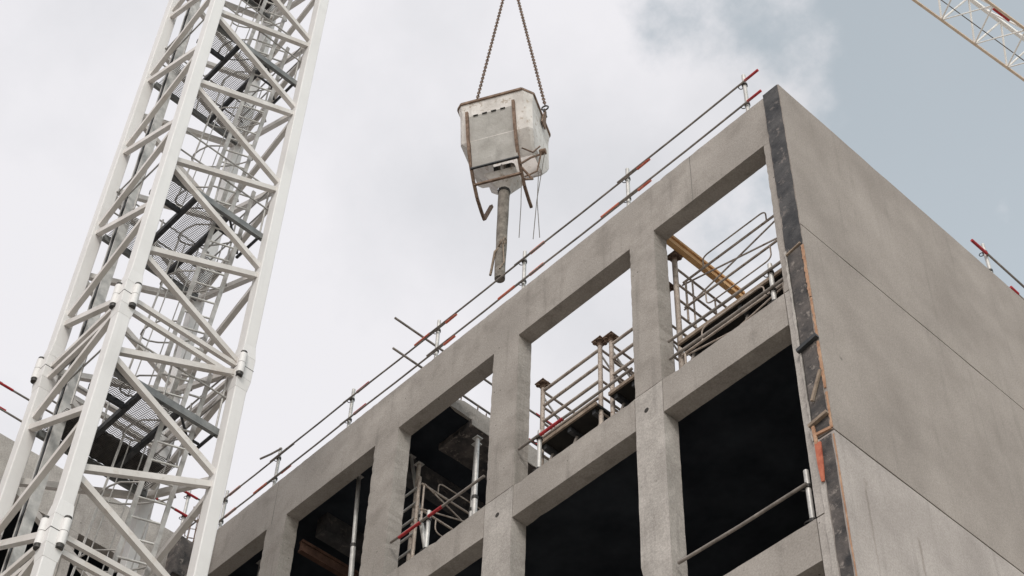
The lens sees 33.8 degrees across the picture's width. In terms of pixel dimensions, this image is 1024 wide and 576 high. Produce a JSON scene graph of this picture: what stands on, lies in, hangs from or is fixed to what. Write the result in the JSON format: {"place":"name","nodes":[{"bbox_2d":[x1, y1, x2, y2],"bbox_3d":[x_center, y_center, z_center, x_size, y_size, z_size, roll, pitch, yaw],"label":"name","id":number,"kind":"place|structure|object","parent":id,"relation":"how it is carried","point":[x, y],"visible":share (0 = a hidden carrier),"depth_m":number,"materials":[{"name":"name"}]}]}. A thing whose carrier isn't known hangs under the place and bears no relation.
{"place":"outdoors","nodes":[
{"label":"outdoors","id":0,"kind":"place"},
{"bbox_2d":[0,0,1023,541],"label":"sky","id":1,"kind":"structure","parent":0,"point":[382,221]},
{"bbox_3d":[0.289,-13.003,39.157,0.240,21.904,0.400,36,-57,-25],"label":"crane hook","id":2,"kind":"object","parent":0,"visible":0},
{"bbox_2d":[476,0,548,117],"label":"chain sling","id":3,"kind":"object","parent":2,"relation":"hanging from","point":[530,50],"visible":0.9,"depth_m":28.63,"materials":[{"name":"metal"}]},
{"bbox_2d":[457,87,550,282],"bbox_3d":[-0.112,-1.463,25.723,1.350,3.792,1.272,-13,-51,13],"label":"concrete bucket","id":4,"kind":"object","parent":3,"relation":"hanging from","point":[505,136],"visible":1,"depth_m":26.14,"materials":[{"name":"white paint"}]},
{"label":"ground","id":5,"kind":"structure","parent":0,"visible":0},
{"bbox_2d":[0,433,173,575],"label":"concrete wing","id":6,"kind":"structure","parent":5,"relation":"on","point":[84,507],"depth_m":24.11,"materials":[{"name":"grey concrete"}]},
{"bbox_2d":[0,381,199,524],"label":"roof guard rail","id":7,"kind":"object","parent":6,"relation":"on","point":[189,495],"visible":0.36,"depth_m":25.44,"materials":[{"name":"metal"}]},
{"bbox_2d":[0,0,328,575],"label":"tower crane mast","id":8,"kind":"object","parent":5,"relation":"on","point":[72,422],"visible":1,"depth_m":19.90,"materials":[{"name":"metal"}]},
{"bbox_2d":[912,0,1023,80],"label":"tower crane jib","id":9,"kind":"object","parent":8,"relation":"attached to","point":[1005,16],"visible":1,"depth_m":52.32,"materials":[{"name":"beige paint"}]},
{"bbox_2d":[208,84,1023,575],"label":"concrete building","id":10,"kind":"structure","parent":5,"relation":"on","point":[902,306],"depth_m":18.78,"materials":[{"name":"grey concrete"}]},
{"bbox_2d":[165,536,193,575],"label":"formwork box","id":11,"kind":"object","parent":10,"relation":"attached to","point":[178,558],"visible":0.59,"depth_m":24.28,"materials":[{"name":"grey concrete"}]},
{"bbox_2d":[184,507,199,542],"bbox_3d":[-4.747,3.626,25.009,0.218,0.883,0.224,36,-57,-25],"label":"rebar cage","id":12,"kind":"object","parent":11,"relation":"on","point":[193,538],"visible":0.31,"depth_m":25.03,"materials":[{"name":"metal"}]},
{"bbox_2d":[256,560,260,575],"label":"steel prop","id":13,"kind":"object","parent":10,"relation":"on","point":[258,562],"visible":0.44,"depth_m":24.57,"materials":[{"name":"grey metal"}]},
{"bbox_2d":[298,539,358,575],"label":"timber beam","id":14,"kind":"structure","parent":10,"relation":"attached to","point":[322,558],"depth_m":23.46,"materials":[{"name":"red wood"}]},
{"bbox_2d":[348,475,363,575],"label":"steel prop","id":15,"kind":"object","parent":10,"relation":"on","point":[353,545],"visible":0.94,"depth_m":22.54,"materials":[{"name":"silver metal"}]},
{"bbox_2d":[398,476,421,559],"bbox_3d":[-1.486,3.415,21.672,0.052,2.210,0.742,36,-57,-25],"label":"shoring frame","id":16,"kind":"object","parent":10,"relation":"on","point":[415,519],"visible":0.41,"depth_m":21.85,"materials":[{"name":"metal"}]},
{"bbox_2d":[406,461,423,560],"bbox_3d":[-1.292,3.194,21.707,0.140,2.570,0.120,36,-57,-25],"label":"steel prop","id":17,"kind":"object","parent":10,"relation":"on","point":[418,464],"visible":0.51,"depth_m":22.14,"materials":[{"name":"silver metal"}]},
{"bbox_2d":[409,454,424,547],"bbox_3d":[-1.169,3.057,21.806,0.100,2.894,0.840,36,-57,-25],"label":"steel prop","id":18,"kind":"object","parent":10,"relation":"on","point":[422,527],"visible":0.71,"depth_m":22.11,"materials":[{"name":"silver metal"}]},
{"bbox_2d":[419,483,480,536],"bbox_3d":[-0.670,3.087,22.224,1.400,0.900,0.046,36,-57,-25],"label":"hooped barrier","id":19,"kind":"object","parent":18,"relation":"attached to","point":[421,509],"visible":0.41,"depth_m":22.13,"materials":[{"name":"metal"}]},
{"bbox_2d":[390,475,484,550],"bbox_3d":[-0.893,2.827,20.154,0.102,0.690,1.710,36,-57,-25],"label":"sill guard rail","id":20,"kind":"object","parent":10,"relation":"on","point":[427,518],"visible":0.89,"depth_m":20.27,"materials":[{"name":"metal"}]},
{"bbox_2d":[392,317,556,455],"bbox_3d":[1.233,2.830,24.565,7.960,1.210,0.218,36,-57,-25],"label":"roof guard rail","id":21,"kind":"object","parent":10,"relation":"on","point":[441,349],"visible":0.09,"depth_m":23.41,"materials":[{"name":"metal"}]},
{"bbox_2d":[188,69,761,541],"bbox_3d":[-1.064,0.736,22.997,0.206,0.905,11.785,36,-57,-25],"label":"roof guard rail","id":22,"kind":"object","parent":10,"relation":"on","point":[436,331],"visible":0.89,"depth_m":22.41,"materials":[{"name":"metal"}]},
{"bbox_2d":[468,442,481,516],"bbox_3d":[-0.517,2.922,21.444,0.100,2.570,0.130,36,-57,-25],"label":"steel prop","id":23,"kind":"object","parent":10,"relation":"on","point":[470,508],"visible":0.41,"depth_m":21.90,"materials":[{"name":"silver metal"}]},
{"bbox_2d":[471,435,482,514],"bbox_3d":[-0.467,2.706,21.091,0.100,2.320,0.140,36,-57,-25],"label":"steel prop","id":24,"kind":"object","parent":10,"relation":"on","point":[477,439],"visible":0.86,"depth_m":21.47,"materials":[{"name":"silver metal"}]},
{"bbox_2d":[517,367,632,471],"bbox_3d":[0.719,1.546,18.990,0.102,0.690,1.840,36,-57,-25],"label":"sill guard rail","id":25,"kind":"object","parent":10,"relation":"on","point":[538,437],"visible":0.88,"depth_m":19.20,"materials":[{"name":"metal"}]},
{"bbox_2d":[542,401,609,459],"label":"work platform","id":26,"kind":"structure","parent":10,"relation":"on","point":[570,432],"depth_m":19.79,"materials":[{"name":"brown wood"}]},
{"bbox_2d":[535,335,633,464],"bbox_3d":[1.101,1.884,20.204,1.250,2.130,1.150,36,-57,-25],"label":"shoring frame","id":27,"kind":"object","parent":10,"relation":"on","point":[544,385],"visible":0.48,"depth_m":20.37,"materials":[{"name":"metal"}]},
{"bbox_2d":[608,374,634,409],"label":"work platform","id":28,"kind":"structure","parent":10,"relation":"on","point":[623,393],"depth_m":19.38,"materials":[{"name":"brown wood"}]},
{"bbox_2d":[602,324,684,416],"bbox_3d":[1.815,1.338,19.661,1.250,2.060,0.870,36,-57,-25],"label":"shoring frame","id":29,"kind":"object","parent":10,"relation":"on","point":[611,338],"visible":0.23,"depth_m":20.00,"materials":[{"name":"metal"}]},
{"bbox_2d":[667,250,726,368],"bbox_3d":[2.322,0.834,19.597,1.400,2.650,0.290,36,-57,-25],"label":"shoring frame","id":30,"kind":"object","parent":10,"relation":"on","point":[674,257],"visible":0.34,"depth_m":19.84,"materials":[{"name":"metal"}]},
{"bbox_2d":[666,235,744,298],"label":"timber beam","id":31,"kind":"structure","parent":30,"relation":"on","point":[687,253],"depth_m":20.41,"materials":[{"name":"yellow wood"}]},
{"bbox_2d":[682,212,776,320],"bbox_3d":[2.608,-0.342,19.590,0.046,0.910,1.716,36,-57,-25],"label":"hooped barrier","id":32,"kind":"object","parent":30,"relation":"attached to","point":[702,294],"visible":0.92,"depth_m":19.64,"materials":[{"name":"metal"}]},
{"bbox_2d":[667,260,783,360],"bbox_3d":[2.275,0.311,17.868,0.100,0.690,1.626,36,-57,-25],"label":"sill guard rail","id":33,"kind":"object","parent":10,"relation":"on","point":[769,271],"visible":0.91,"depth_m":17.80,"materials":[{"name":"metal"}]},
{"bbox_2d":[678,267,783,358],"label":"work platform","id":34,"kind":"structure","parent":10,"relation":"on","point":[696,333],"depth_m":18.60,"materials":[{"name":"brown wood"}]},
{"bbox_2d":[681,282,784,363],"bbox_3d":[2.386,0.457,18.048,0.046,0.780,1.564,36,-57,-25],"label":"hooped barrier","id":35,"kind":"object","parent":10,"relation":"on","point":[687,353],"visible":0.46,"depth_m":18.23,"materials":[{"name":"metal"}]},
{"bbox_2d":[677,469,815,564],"bbox_3d":[2.155,2.314,15.597,0.100,0.690,1.607,36,-57,-25],"label":"sill guard rail","id":36,"kind":"object","parent":10,"relation":"on","point":[807,485],"visible":0.88,"depth_m":15.46,"materials":[{"name":"metal"}]},
{"bbox_2d":[795,332,818,353],"bbox_3d":[2.857,0.538,16.325,0.050,0.094,0.259,36,-57,-25],"label":"steel bar","id":37,"kind":"object","parent":10,"relation":"attached to","point":[808,342],"visible":1,"depth_m":16.31,"materials":[{"name":"metal"}]},
{"bbox_2d":[811,425,817,443],"bbox_3d":[2.777,1.352,15.471,0.025,0.232,0.040,36,-57,-25],"label":"wood batten","id":38,"kind":"object","parent":10,"relation":"attached to","point":[814,434],"visible":1,"depth_m":15.47,"materials":[{"name":"beige wood"}]},
{"bbox_2d":[810,369,821,401],"bbox_3d":[2.858,0.914,15.857,0.165,0.342,0.027,-34,-58,27],"label":"wood batten","id":39,"kind":"object","parent":10,"relation":"attached to","point":[816,383],"visible":1,"depth_m":15.85,"materials":[{"name":"beige wood"}]},
{"bbox_2d":[807,409,828,428],"bbox_3d":[2.822,1.210,15.552,0.040,0.074,0.231,36,-57,-25],"label":"wood batten","id":40,"kind":"object","parent":10,"relation":"attached to","point":[820,417],"visible":1,"depth_m":15.54,"materials":[{"name":"beige wood"}]},
{"bbox_2d":[814,441,824,481],"bbox_3d":[2.781,1.563,15.204,0.015,0.490,0.070,36,-57,-25],"label":"wood board","id":41,"kind":"object","parent":10,"relation":"attached to","point":[819,454],"visible":1,"depth_m":15.21,"materials":[{"name":"orange paint"}]},
{"bbox_2d":[970,239,1023,299],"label":"roof guard rail","id":42,"kind":"object","parent":10,"relation":"on","point":[984,252],"visible":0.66,"depth_m":21.88,"materials":[{"name":"metal"}]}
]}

